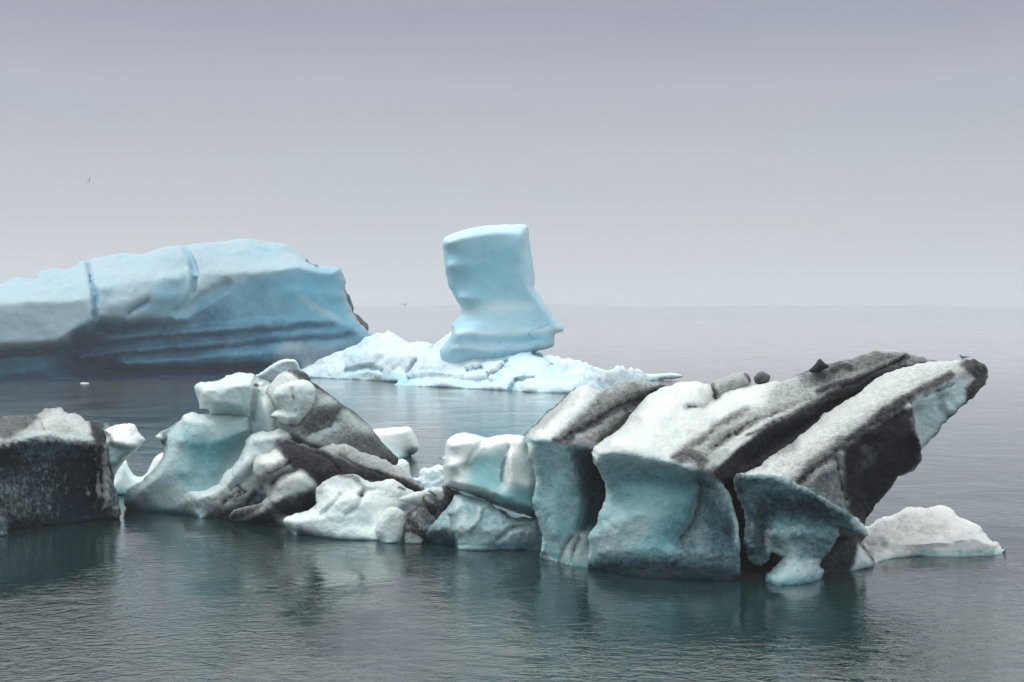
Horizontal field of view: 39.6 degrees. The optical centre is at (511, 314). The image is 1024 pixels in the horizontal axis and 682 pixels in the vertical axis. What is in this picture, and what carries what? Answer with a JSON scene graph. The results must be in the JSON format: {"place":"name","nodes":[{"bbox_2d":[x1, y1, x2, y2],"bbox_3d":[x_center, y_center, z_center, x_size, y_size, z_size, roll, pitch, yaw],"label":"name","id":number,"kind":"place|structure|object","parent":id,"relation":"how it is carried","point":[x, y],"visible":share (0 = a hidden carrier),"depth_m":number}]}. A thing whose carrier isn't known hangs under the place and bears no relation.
{"place":"outdoors","nodes":[
{"label":"outdoors","id":0,"kind":"place"},
{"bbox_2d":[0,318,1023,681],"bbox_3d":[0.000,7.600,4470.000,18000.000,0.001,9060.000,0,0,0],"label":"water","id":1,"kind":"structure","parent":0,"point":[144,596],"depth_m":39.81},
{"bbox_2d":[0,407,145,535],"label":"iceberg","id":2,"kind":"object","parent":1,"relation":"on","point":[59,466],"visible":1,"depth_m":52.18},
{"bbox_2d":[114,453,162,493],"bbox_3d":[-15.880,6.894,61.252,4.062,2.003,3.302,0,0,0],"label":"ice floe","id":3,"kind":"object","parent":1,"relation":"on","point":[125,478],"visible":0.25,"depth_m":60.30},
{"bbox_2d":[0,238,370,380],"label":"iceberg","id":4,"kind":"object","parent":1,"relation":"on","point":[225,308],"visible":0.98,"depth_m":174.00},
{"bbox_2d":[256,359,310,381],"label":"ice floe","id":5,"kind":"object","parent":1,"relation":"on","point":[271,372],"visible":0.69,"depth_m":161.50},
{"bbox_2d":[124,370,443,543],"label":"iceberg","id":6,"kind":"object","parent":1,"relation":"on","point":[293,452],"visible":0.98,"depth_m":52.90},
{"bbox_2d":[373,426,418,458],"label":"ice floe","id":7,"kind":"object","parent":1,"relation":"on","point":[400,442],"visible":0.5,"depth_m":75.18},
{"bbox_2d":[397,459,411,477],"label":"ice floe","id":8,"kind":"object","parent":1,"relation":"on","point":[403,464],"visible":0.29,"depth_m":65.04},
{"bbox_2d":[412,464,453,489],"bbox_3d":[-3.334,7.177,62.342,2.106,1.390,3.065,0,0,-8],"label":"ice floe","id":9,"kind":"object","parent":1,"relation":"on","point":[430,477],"visible":0.46,"depth_m":61.36},
{"bbox_2d":[425,494,541,550],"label":"ice block","id":10,"kind":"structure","parent":1,"relation":"on","point":[463,522],"depth_m":46.16},
{"bbox_2d":[434,486,463,519],"bbox_3d":[-2.141,6.399,48.017,1.059,1.316,1.038,0,0,0],"label":"ice shard","id":11,"kind":"object","parent":10,"relation":"on","point":[449,493],"visible":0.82,"depth_m":47.56},
{"bbox_2d":[439,432,535,517],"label":"ice block","id":12,"kind":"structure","parent":10,"relation":"on","point":[496,470],"depth_m":46.79},
{"bbox_2d":[302,224,682,392],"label":"iceberg","id":13,"kind":"object","parent":1,"relation":"on","point":[506,325],"visible":0.95,"depth_m":152.09},
{"bbox_2d":[524,349,988,585],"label":"iceberg","id":14,"kind":"object","parent":1,"relation":"on","point":[787,482],"visible":0.99,"depth_m":42.35},
{"bbox_2d":[708,372,750,398],"bbox_3d":[7.163,2.445,46.947,1.528,1.099,1.534,0,0,0],"label":"ice boulder","id":15,"kind":"object","parent":14,"relation":"on","point":[720,387],"visible":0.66,"depth_m":46.27},
{"bbox_2d":[754,371,769,383],"bbox_3d":[8.324,2.093,47.293,0.534,0.456,1.441,0,0,14],"label":"boulder","id":16,"kind":"object","parent":14,"relation":"on","point":[762,377],"visible":0.98,"depth_m":46.77},
{"bbox_2d":[809,359,828,372],"bbox_3d":[9.956,1.638,46.006,0.603,0.463,1.157,0,0,19],"label":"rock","id":17,"kind":"object","parent":14,"relation":"on","point":[820,365],"visible":1,"depth_m":45.55},
{"bbox_2d":[862,505,1005,562],"bbox_3d":[13.901,7.269,46.505,4.851,1.400,7.509,0,0,13],"label":"ice floe","id":18,"kind":"object","parent":1,"relation":"on","point":[940,531],"visible":0.99,"depth_m":45.66},
{"bbox_2d":[0,0,1023,306],"label":"sky","id":19,"kind":"structure","parent":0,"point":[650,153]},
{"bbox_2d":[353,304,1023,317],"bbox_3d":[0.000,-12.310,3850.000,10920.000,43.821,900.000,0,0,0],"label":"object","id":20,"kind":"structure","parent":0,"point":[756,311],"depth_m":3505.33}
]}

